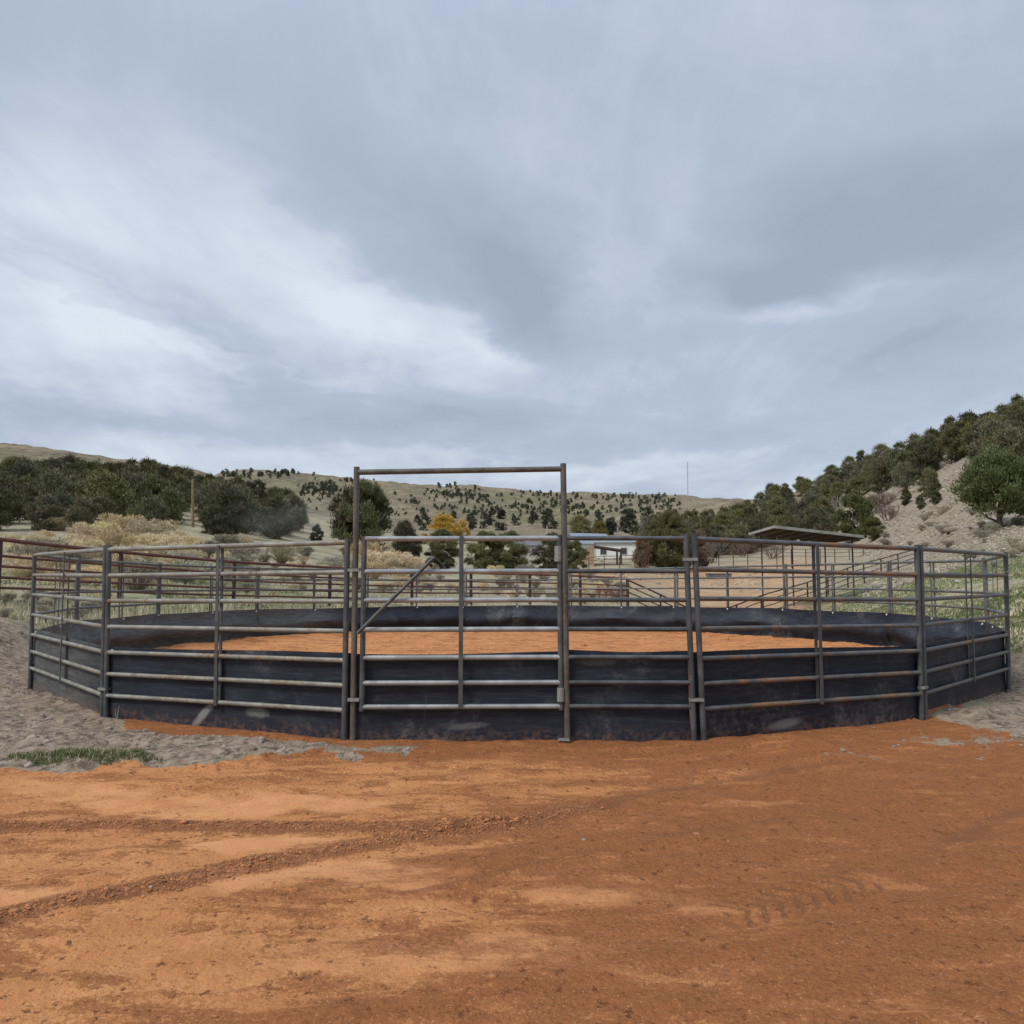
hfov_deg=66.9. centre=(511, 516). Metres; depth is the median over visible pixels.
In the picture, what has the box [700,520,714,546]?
juniper tree
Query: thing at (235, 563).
pipe fence
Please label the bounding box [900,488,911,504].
juniper tree
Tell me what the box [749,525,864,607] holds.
open shed
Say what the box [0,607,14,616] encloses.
sagebrush
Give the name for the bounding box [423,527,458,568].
juniper tree
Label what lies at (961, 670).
corral panel
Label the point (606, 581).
sagebrush
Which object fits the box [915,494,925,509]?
juniper tree
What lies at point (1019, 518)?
sagebrush
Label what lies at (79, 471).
juniper tree
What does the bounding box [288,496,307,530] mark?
juniper tree
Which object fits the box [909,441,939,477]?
juniper tree
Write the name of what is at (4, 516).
juniper tree
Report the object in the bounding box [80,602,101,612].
sagebrush
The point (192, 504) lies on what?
utility pole
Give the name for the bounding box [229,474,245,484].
juniper tree
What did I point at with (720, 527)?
juniper tree
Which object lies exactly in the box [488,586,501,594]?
rabbitbrush
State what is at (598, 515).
juniper tree
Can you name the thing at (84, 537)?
rabbitbrush
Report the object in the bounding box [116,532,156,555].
rabbitbrush
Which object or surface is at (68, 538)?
rabbitbrush
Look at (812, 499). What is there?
juniper tree
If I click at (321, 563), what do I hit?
sagebrush
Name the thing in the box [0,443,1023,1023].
ground
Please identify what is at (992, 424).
juniper tree
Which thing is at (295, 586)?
rabbitbrush
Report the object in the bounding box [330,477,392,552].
juniper tree
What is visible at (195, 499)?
juniper tree
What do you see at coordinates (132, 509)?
juniper tree
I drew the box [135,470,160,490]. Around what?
juniper tree
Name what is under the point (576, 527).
willow tree
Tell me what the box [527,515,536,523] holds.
juniper tree
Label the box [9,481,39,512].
juniper tree
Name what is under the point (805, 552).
pipe fence
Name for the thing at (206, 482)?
juniper tree
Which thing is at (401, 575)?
rabbitbrush
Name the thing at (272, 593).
rabbitbrush
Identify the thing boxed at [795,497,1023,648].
dry grass
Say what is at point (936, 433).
juniper tree
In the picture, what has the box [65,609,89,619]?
sagebrush
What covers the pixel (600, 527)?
willow tree
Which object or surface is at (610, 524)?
juniper tree
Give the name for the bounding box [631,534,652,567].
leafy tree
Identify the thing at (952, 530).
hillside rubble
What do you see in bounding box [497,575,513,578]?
sagebrush
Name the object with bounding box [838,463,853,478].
juniper tree
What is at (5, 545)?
rabbitbrush
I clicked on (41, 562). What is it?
rabbitbrush
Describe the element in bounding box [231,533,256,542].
rabbitbrush
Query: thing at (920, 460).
juniper tree
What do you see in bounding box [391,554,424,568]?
rabbitbrush
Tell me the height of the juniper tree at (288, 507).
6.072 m
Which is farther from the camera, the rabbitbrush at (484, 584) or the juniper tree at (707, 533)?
the juniper tree at (707, 533)
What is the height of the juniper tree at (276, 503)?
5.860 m
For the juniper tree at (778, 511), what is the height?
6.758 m
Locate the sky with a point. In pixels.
(741, 246)
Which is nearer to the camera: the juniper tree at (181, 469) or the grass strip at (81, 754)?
the grass strip at (81, 754)
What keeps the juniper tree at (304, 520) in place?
on the ground at (908, 853)
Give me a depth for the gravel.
6.68 m
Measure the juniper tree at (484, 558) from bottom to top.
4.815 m
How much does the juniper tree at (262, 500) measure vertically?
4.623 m
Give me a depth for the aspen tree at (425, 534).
149.90 m
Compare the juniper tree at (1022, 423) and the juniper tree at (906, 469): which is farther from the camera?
the juniper tree at (906, 469)
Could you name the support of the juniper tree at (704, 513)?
on the ground at (908, 853)
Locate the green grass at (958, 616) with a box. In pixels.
[0,526,1023,652]
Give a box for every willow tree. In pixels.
[567,514,594,534]
[591,520,608,534]
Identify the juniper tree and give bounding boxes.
[0,460,24,475]
[0,475,18,512]
[0,485,29,522]
[0,492,14,530]
[1,456,23,468]
[1,461,44,480]
[4,473,19,483]
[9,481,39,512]
[12,455,38,467]
[13,473,37,492]
[13,485,44,520]
[21,491,62,530]
[27,465,44,478]
[31,459,41,467]
[33,467,73,515]
[33,469,60,489]
[37,490,83,527]
[39,458,61,467]
[41,456,64,472]
[53,454,82,467]
[55,478,78,515]
[60,460,89,475]
[62,494,96,531]
[65,466,137,517]
[66,468,97,481]
[70,467,86,475]
[71,471,113,504]
[74,478,88,494]
[79,458,103,473]
[81,493,117,528]
[89,458,102,467]
[98,459,113,470]
[108,460,131,472]
[111,467,139,511]
[122,463,139,474]
[123,496,158,525]
[125,459,138,468]
[126,469,154,507]
[132,474,171,510]
[134,490,161,517]
[135,462,154,474]
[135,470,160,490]
[137,455,164,469]
[137,494,169,530]
[151,462,168,481]
[155,464,176,483]
[156,484,190,523]
[159,479,187,518]
[168,471,191,513]
[169,464,180,473]
[176,465,195,484]
[182,477,196,494]
[183,467,198,488]
[189,484,208,513]
[194,479,249,518]
[195,473,205,485]
[196,480,228,515]
[197,502,227,534]
[199,485,264,535]
[200,477,213,486]
[203,471,216,481]
[228,490,259,533]
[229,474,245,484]
[239,484,252,503]
[241,478,260,501]
[253,497,267,508]
[254,479,267,499]
[257,491,302,534]
[258,494,293,539]
[265,485,279,498]
[269,487,293,499]
[285,492,308,519]
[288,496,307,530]
[292,506,309,529]
[309,523,323,540]
[327,483,371,546]
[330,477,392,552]
[390,519,423,566]
[414,515,420,522]
[416,522,427,530]
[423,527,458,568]
[425,516,431,524]
[451,510,456,518]
[463,529,504,568]
[469,518,477,527]
[479,520,487,528]
[483,512,490,521]
[488,508,495,516]
[491,530,530,568]
[494,521,502,530]
[496,509,504,518]
[510,515,521,524]
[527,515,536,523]
[529,531,576,568]
[541,510,550,519]
[541,514,548,521]
[541,520,548,528]
[548,519,558,528]
[567,541,589,568]
[593,510,604,520]
[604,515,615,523]
[605,519,616,534]
[618,521,626,530]
[619,509,634,521]
[620,516,627,522]
[622,521,633,532]
[625,512,630,521]
[627,507,637,519]
[627,525,638,534]
[629,520,639,531]
[638,512,676,566]
[638,515,647,531]
[640,503,654,516]
[643,507,698,567]
[673,520,693,553]
[681,508,697,524]
[688,510,699,523]
[691,520,702,530]
[698,508,709,522]
[699,514,714,523]
[699,526,725,555]
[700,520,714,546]
[704,514,712,522]
[708,508,715,516]
[709,530,723,557]
[710,509,733,527]
[711,521,730,545]
[717,505,730,513]
[718,529,740,554]
[722,521,760,554]
[726,501,744,523]
[726,515,750,530]
[729,507,748,520]
[741,505,756,522]
[742,499,751,505]
[743,518,771,547]
[749,502,758,513]
[752,491,766,506]
[758,505,769,512]
[759,493,772,507]
[763,482,777,494]
[764,495,785,513]
[765,483,782,497]
[765,514,788,539]
[768,508,792,526]
[774,509,800,545]
[776,487,796,499]
[778,491,788,509]
[785,497,794,505]
[790,498,815,527]
[791,476,808,490]
[794,478,814,497]
[794,504,837,540]
[800,490,819,501]
[803,492,819,503]
[810,496,833,520]
[811,474,830,487]
[813,473,840,489]
[819,487,830,499]
[820,494,835,510]
[821,505,837,530]
[823,464,839,473]
[824,470,843,481]
[827,478,851,506]
[829,492,874,541]
[837,472,849,487]
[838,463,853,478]
[840,455,856,473]
[844,473,869,495]
[853,459,863,469]
[854,460,865,474]
[855,449,864,466]
[858,454,875,481]
[858,515,886,540]
[866,460,893,492]
[868,455,891,484]
[872,443,890,456]
[879,447,907,481]
[881,449,889,456]
[887,447,916,483]
[890,460,921,487]
[891,441,906,450]
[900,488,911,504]
[903,432,921,444]
[905,439,917,451]
[908,436,945,469]
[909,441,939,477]
[915,431,942,454]
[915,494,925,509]
[916,467,941,497]
[921,428,941,438]
[928,490,941,504]
[933,425,969,462]
[939,414,955,432]
[940,416,972,448]
[946,444,1023,527]
[955,422,975,453]
[956,409,978,418]
[958,414,978,423]
[962,417,989,460]
[965,415,1016,455]
[970,413,1006,441]
[973,412,1009,421]
[974,410,997,421]
[981,427,1014,453]
[984,423,1023,463]
[993,403,1014,416]
[1005,393,1023,413]
[1005,419,1019,426]
[1006,408,1023,423]
[1008,398,1023,412]
[1008,407,1023,420]
[1014,420,1023,451]
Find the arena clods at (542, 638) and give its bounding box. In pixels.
[197,633,746,650]
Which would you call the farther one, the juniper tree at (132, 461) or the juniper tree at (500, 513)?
the juniper tree at (500, 513)
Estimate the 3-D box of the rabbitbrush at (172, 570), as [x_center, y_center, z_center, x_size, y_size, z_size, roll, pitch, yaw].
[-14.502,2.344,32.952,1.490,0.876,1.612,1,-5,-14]
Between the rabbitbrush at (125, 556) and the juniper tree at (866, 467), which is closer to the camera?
the rabbitbrush at (125, 556)
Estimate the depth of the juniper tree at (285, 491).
149.51 m
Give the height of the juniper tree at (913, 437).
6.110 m
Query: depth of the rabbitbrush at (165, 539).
45.95 m
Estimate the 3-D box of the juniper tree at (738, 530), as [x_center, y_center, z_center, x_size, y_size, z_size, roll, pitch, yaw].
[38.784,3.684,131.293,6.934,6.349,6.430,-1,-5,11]
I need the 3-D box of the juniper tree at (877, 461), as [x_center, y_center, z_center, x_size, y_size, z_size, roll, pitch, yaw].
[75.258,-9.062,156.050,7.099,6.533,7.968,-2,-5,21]
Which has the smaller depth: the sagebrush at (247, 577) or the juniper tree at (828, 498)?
the sagebrush at (247, 577)
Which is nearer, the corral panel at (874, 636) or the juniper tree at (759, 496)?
the corral panel at (874, 636)
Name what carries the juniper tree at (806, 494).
on the ground at (908, 853)
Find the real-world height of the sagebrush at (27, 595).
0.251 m
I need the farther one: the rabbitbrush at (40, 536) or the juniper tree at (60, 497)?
the juniper tree at (60, 497)
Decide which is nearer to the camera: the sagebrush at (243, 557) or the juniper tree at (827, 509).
the sagebrush at (243, 557)
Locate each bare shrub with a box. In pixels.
[730,543,757,556]
[760,545,786,558]
[864,493,890,513]
[869,491,898,507]
[872,503,902,520]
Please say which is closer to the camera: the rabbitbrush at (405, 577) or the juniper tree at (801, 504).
the rabbitbrush at (405, 577)
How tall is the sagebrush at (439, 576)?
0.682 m
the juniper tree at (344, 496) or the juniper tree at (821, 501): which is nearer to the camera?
the juniper tree at (344, 496)
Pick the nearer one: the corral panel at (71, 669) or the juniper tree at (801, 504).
the corral panel at (71, 669)
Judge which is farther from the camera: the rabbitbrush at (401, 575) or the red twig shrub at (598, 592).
the rabbitbrush at (401, 575)
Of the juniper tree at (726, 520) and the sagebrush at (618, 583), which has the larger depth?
the juniper tree at (726, 520)
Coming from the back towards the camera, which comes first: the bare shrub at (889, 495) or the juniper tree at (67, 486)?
the bare shrub at (889, 495)
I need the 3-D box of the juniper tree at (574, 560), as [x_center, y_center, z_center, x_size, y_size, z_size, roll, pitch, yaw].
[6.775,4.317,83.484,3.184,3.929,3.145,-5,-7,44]
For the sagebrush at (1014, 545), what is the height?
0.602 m
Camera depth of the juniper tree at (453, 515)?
397.78 m
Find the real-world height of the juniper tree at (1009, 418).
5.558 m
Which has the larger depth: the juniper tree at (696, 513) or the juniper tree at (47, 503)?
the juniper tree at (696, 513)
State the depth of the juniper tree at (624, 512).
474.53 m
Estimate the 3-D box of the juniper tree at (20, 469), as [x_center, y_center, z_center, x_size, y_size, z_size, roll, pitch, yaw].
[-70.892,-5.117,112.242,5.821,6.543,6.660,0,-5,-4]
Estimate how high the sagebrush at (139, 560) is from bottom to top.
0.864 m
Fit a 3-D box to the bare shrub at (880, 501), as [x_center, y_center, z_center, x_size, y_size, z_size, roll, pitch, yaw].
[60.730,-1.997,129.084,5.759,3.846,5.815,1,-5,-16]
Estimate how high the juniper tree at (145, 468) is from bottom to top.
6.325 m
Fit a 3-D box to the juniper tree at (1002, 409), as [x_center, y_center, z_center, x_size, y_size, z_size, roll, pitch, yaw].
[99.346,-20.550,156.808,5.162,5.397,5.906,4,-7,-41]
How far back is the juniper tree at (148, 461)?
162.39 m
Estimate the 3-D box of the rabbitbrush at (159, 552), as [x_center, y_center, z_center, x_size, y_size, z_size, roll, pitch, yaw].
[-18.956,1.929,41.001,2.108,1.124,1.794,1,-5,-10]
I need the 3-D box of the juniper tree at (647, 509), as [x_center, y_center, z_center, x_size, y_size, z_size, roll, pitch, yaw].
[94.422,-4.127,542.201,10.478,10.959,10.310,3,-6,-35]
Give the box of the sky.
[0,0,1023,499]
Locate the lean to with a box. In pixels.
[577,545,622,565]
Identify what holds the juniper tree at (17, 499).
on the ground at (908, 853)
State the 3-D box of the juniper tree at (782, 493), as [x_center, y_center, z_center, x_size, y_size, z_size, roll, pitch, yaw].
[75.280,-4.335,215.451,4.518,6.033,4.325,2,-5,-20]
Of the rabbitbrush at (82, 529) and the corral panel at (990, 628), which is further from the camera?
the rabbitbrush at (82, 529)
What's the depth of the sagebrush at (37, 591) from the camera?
20.15 m
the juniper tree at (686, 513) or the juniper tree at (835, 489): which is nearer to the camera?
the juniper tree at (835, 489)
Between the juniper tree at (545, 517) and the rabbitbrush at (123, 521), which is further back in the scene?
the juniper tree at (545, 517)
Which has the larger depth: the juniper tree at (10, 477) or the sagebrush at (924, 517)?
the juniper tree at (10, 477)
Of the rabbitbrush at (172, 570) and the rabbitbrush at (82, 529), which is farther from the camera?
the rabbitbrush at (82, 529)
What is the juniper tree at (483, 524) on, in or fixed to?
on the ground at (908, 853)
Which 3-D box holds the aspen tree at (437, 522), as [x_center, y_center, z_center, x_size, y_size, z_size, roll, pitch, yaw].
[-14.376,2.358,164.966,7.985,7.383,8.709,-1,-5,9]
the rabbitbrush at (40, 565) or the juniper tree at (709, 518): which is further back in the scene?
the juniper tree at (709, 518)
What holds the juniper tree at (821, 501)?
on the ground at (908, 853)
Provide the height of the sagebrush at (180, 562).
1.125 m
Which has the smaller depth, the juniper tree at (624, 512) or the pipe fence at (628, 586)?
the pipe fence at (628, 586)
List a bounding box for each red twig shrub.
[591,585,611,596]
[606,587,624,603]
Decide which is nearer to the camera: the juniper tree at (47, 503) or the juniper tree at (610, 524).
the juniper tree at (47, 503)
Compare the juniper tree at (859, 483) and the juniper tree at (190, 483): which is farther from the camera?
the juniper tree at (859, 483)
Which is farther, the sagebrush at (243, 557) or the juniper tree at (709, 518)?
the juniper tree at (709, 518)
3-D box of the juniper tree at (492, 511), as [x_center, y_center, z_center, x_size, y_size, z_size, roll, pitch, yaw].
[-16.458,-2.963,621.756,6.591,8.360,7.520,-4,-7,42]
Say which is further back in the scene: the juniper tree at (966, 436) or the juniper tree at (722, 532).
the juniper tree at (722, 532)
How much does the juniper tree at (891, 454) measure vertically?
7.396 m
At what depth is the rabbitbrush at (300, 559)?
57.98 m
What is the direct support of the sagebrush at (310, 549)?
on the ground at (908, 853)
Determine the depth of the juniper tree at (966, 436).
108.31 m
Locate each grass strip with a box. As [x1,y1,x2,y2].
[7,745,165,767]
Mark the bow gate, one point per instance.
(564, 693)
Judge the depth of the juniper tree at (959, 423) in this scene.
128.62 m
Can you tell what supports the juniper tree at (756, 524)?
on the ground at (908, 853)
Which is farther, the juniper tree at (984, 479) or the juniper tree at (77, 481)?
the juniper tree at (77, 481)
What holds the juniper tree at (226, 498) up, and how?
on the ground at (908, 853)
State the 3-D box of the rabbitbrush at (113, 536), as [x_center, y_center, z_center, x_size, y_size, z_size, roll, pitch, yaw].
[-22.313,1.403,43.209,2.391,1.579,2.483,1,-5,-10]
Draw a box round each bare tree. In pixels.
[707,543,730,562]
[824,496,845,509]
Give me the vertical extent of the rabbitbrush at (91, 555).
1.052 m
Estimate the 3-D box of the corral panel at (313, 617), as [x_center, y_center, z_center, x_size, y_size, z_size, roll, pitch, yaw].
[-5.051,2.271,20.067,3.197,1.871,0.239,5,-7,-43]
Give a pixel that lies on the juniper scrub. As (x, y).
(330, 489)
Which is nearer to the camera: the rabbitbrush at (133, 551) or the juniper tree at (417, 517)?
the rabbitbrush at (133, 551)
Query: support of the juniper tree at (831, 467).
on the ground at (908, 853)
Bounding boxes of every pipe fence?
[0,537,626,606]
[588,555,648,568]
[627,580,685,606]
[718,549,878,568]
[729,551,913,607]
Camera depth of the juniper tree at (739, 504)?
199.67 m
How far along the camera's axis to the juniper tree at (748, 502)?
259.19 m
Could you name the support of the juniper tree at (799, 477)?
on the ground at (908, 853)
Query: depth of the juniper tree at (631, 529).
256.26 m
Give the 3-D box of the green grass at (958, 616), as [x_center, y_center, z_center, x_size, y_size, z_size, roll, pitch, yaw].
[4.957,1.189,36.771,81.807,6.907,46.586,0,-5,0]
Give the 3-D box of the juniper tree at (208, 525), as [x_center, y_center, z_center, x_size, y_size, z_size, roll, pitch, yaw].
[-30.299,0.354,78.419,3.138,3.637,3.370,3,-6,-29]
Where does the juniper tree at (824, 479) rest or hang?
on the ground at (908, 853)
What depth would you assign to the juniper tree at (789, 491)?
228.96 m
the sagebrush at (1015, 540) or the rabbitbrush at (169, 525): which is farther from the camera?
the rabbitbrush at (169, 525)
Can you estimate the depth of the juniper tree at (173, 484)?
91.97 m
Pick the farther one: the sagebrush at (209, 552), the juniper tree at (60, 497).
the juniper tree at (60, 497)
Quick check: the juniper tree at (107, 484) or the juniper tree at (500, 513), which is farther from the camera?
the juniper tree at (500, 513)
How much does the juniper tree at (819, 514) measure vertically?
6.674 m
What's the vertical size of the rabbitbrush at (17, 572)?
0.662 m
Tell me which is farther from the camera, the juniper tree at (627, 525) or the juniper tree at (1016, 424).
the juniper tree at (627, 525)
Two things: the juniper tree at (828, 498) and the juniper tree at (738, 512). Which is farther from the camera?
the juniper tree at (738, 512)
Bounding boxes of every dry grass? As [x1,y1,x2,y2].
[0,534,649,628]
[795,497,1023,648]
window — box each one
[600,549,606,554]
[620,547,626,554]
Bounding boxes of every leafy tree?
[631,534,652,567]
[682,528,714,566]
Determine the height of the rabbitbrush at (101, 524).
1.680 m
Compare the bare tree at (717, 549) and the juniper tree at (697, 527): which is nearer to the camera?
the bare tree at (717, 549)
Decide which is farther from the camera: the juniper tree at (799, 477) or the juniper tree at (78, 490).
the juniper tree at (799, 477)
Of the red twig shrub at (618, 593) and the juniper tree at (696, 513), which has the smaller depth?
the red twig shrub at (618, 593)
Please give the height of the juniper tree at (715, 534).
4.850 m
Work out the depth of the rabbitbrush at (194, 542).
50.92 m
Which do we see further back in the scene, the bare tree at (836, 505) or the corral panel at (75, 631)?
the bare tree at (836, 505)
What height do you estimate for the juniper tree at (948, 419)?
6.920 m
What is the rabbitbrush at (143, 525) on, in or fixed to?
on the ground at (908, 853)
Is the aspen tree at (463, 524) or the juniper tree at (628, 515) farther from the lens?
the juniper tree at (628, 515)
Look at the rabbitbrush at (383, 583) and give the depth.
43.65 m
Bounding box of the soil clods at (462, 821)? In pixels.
[0,723,1002,1016]
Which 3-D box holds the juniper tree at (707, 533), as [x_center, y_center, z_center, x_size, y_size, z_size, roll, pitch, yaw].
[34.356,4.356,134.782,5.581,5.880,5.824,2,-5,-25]
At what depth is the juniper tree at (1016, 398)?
169.67 m
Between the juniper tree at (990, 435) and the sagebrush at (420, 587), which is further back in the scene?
the juniper tree at (990, 435)
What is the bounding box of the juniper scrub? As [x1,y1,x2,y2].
[221,467,695,516]
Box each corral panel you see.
[26,546,105,716]
[27,556,85,687]
[77,558,164,648]
[97,538,350,739]
[158,563,260,646]
[257,567,369,636]
[367,574,466,626]
[464,573,570,626]
[569,567,676,626]
[673,564,785,637]
[691,534,923,740]
[781,561,890,646]
[883,558,985,645]
[918,545,1010,719]
[983,556,1011,691]
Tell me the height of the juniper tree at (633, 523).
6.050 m
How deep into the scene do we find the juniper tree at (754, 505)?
218.03 m
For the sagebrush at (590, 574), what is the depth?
69.94 m
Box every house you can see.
[507,541,542,556]
[568,533,607,553]
[594,541,635,557]
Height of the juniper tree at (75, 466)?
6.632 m
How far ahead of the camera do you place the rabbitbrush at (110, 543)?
42.59 m
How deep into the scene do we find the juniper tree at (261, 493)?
173.15 m
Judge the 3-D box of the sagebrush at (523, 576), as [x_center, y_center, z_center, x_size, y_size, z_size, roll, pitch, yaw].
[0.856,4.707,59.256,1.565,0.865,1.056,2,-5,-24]
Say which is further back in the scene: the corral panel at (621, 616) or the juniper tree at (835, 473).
the juniper tree at (835, 473)
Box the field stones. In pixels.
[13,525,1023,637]
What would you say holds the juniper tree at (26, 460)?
on the ground at (908, 853)
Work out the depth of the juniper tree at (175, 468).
164.73 m
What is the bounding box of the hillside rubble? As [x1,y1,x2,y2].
[173,453,1023,596]
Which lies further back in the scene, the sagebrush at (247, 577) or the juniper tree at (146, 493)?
the juniper tree at (146, 493)
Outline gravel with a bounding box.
[0,660,1023,767]
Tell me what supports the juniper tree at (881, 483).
on the ground at (908, 853)
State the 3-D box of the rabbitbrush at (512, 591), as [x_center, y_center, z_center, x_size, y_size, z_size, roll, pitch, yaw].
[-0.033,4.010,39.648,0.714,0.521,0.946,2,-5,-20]
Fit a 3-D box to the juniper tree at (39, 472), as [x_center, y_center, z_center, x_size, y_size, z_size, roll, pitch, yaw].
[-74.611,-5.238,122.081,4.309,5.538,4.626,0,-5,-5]
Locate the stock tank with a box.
[705,573,731,576]
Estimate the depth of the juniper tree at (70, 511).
64.63 m
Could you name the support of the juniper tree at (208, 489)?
on the ground at (908, 853)
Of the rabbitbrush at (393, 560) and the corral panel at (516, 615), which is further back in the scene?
the rabbitbrush at (393, 560)
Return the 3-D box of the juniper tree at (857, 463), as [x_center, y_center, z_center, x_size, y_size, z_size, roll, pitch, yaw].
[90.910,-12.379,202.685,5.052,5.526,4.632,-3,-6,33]
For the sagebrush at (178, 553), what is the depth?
40.93 m
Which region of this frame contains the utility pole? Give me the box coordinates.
[191,479,193,526]
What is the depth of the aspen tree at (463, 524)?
167.79 m
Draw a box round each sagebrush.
[0,593,16,603]
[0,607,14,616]
[6,543,61,563]
[20,537,68,547]
[20,593,30,598]
[25,590,48,600]
[29,600,55,610]
[29,604,51,611]
[33,540,63,558]
[59,554,90,564]
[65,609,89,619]
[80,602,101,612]
[111,561,167,589]
[124,557,156,565]
[160,559,215,582]
[171,550,196,564]
[196,539,220,557]
[206,580,229,589]
[211,533,241,543]
[211,555,241,570]
[224,548,267,559]
[230,565,255,578]
[234,553,254,566]
[236,582,257,591]
[260,554,271,561]
[265,546,302,562]
[293,581,312,588]
[295,546,313,556]
[315,560,331,565]
[323,556,350,566]
[409,582,430,591]
[421,583,434,591]
[434,574,445,578]
[496,581,509,586]
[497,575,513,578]
[515,563,536,568]
[515,575,528,581]
[526,590,545,596]
[536,576,551,580]
[545,591,556,602]
[579,573,595,578]
[600,580,612,586]
[611,581,631,592]
[877,538,891,544]
[880,532,889,537]
[916,512,930,520]
[916,524,925,530]
[920,542,930,546]
[924,521,935,526]
[929,503,952,513]
[932,524,951,533]
[941,539,956,546]
[965,507,976,514]
[971,529,995,537]
[975,521,985,527]
[977,537,987,542]
[984,523,1002,531]
[1002,537,1021,544]
[1005,548,1019,557]
[1009,542,1023,551]
[1010,517,1023,524]
[1011,519,1021,525]
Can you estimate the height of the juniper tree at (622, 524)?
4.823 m
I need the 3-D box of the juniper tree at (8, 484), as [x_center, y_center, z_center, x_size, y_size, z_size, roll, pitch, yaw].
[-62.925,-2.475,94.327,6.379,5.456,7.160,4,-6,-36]
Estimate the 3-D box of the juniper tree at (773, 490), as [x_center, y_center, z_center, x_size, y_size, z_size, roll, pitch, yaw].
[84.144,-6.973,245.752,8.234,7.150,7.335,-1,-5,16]
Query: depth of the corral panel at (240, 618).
17.35 m
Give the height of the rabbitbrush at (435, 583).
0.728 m
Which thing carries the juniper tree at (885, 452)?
on the ground at (908, 853)
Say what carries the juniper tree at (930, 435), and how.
on the ground at (908, 853)
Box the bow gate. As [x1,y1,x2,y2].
[347,463,703,742]
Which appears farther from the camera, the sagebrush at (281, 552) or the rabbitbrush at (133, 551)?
the sagebrush at (281, 552)
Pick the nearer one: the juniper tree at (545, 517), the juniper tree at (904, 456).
the juniper tree at (904, 456)
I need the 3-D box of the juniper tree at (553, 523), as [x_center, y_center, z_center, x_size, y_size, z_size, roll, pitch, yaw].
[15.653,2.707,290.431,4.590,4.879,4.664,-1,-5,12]
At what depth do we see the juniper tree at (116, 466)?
141.31 m
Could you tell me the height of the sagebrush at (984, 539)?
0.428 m
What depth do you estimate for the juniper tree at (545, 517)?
633.41 m
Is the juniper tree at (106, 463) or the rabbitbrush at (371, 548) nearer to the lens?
the rabbitbrush at (371, 548)
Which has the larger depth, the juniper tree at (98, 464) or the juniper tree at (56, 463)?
the juniper tree at (98, 464)
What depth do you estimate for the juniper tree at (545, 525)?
292.11 m
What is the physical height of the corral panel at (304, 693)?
1.926 m
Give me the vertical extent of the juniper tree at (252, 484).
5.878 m
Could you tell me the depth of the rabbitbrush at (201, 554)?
43.98 m
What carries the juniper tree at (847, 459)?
on the ground at (908, 853)
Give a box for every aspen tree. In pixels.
[421,533,430,543]
[426,512,459,541]
[455,518,470,541]
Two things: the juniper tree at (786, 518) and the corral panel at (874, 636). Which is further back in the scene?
the juniper tree at (786, 518)
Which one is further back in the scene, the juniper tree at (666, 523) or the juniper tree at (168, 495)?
the juniper tree at (666, 523)
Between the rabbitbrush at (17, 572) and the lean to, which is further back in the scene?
the lean to
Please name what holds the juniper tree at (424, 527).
on the ground at (908, 853)
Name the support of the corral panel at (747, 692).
on the ground at (908, 853)
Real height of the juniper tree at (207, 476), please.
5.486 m
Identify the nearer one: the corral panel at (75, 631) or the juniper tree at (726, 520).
the corral panel at (75, 631)
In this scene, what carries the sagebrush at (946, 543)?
on the ground at (908, 853)
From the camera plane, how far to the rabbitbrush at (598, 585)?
53.07 m
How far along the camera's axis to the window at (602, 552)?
122.17 m
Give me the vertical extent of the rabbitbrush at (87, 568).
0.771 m
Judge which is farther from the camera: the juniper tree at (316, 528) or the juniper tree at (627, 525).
the juniper tree at (627, 525)
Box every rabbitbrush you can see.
[1,564,37,576]
[2,543,13,553]
[2,553,32,571]
[3,542,23,549]
[4,559,45,577]
[5,534,22,539]
[20,556,67,572]
[23,531,46,540]
[39,530,55,539]
[43,556,84,568]
[45,566,75,584]
[47,517,68,529]
[60,533,86,541]
[62,533,110,554]
[66,521,101,536]
[66,565,101,585]
[68,538,104,547]
[74,521,123,537]
[83,544,102,559]
[92,528,133,554]
[94,512,146,540]
[99,566,128,587]
[101,540,117,554]
[102,554,138,569]
[112,543,148,560]
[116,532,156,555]
[124,518,168,542]
[138,532,184,553]
[139,518,182,539]
[140,543,175,562]
[153,557,177,563]
[159,530,190,543]
[162,562,188,580]
[166,542,196,554]
[178,534,202,550]
[180,549,207,562]
[190,562,219,582]
[192,539,213,550]
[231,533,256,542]
[269,587,277,595]
[284,584,299,592]
[296,556,308,564]
[350,540,392,561]
[358,561,387,578]
[367,548,400,568]
[374,582,387,590]
[375,550,411,574]
[387,567,409,581]
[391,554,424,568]
[395,576,409,584]
[406,562,439,576]
[420,582,437,585]
[444,582,455,591]
[477,583,489,590]
[487,565,503,568]
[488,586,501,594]
[504,590,518,596]
[572,590,587,593]
[592,582,606,590]
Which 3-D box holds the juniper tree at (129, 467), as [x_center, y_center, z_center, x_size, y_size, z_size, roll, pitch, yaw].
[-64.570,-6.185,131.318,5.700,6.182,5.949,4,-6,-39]
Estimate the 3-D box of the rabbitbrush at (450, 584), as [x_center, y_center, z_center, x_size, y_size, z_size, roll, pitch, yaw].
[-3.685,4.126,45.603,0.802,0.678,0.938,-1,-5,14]
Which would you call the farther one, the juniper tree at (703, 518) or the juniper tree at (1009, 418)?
the juniper tree at (703, 518)
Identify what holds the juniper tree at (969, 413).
on the ground at (908, 853)
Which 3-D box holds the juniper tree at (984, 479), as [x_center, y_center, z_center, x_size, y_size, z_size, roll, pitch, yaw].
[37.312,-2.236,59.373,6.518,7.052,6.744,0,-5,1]
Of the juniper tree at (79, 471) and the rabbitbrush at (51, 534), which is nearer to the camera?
the rabbitbrush at (51, 534)
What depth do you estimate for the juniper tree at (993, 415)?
124.98 m

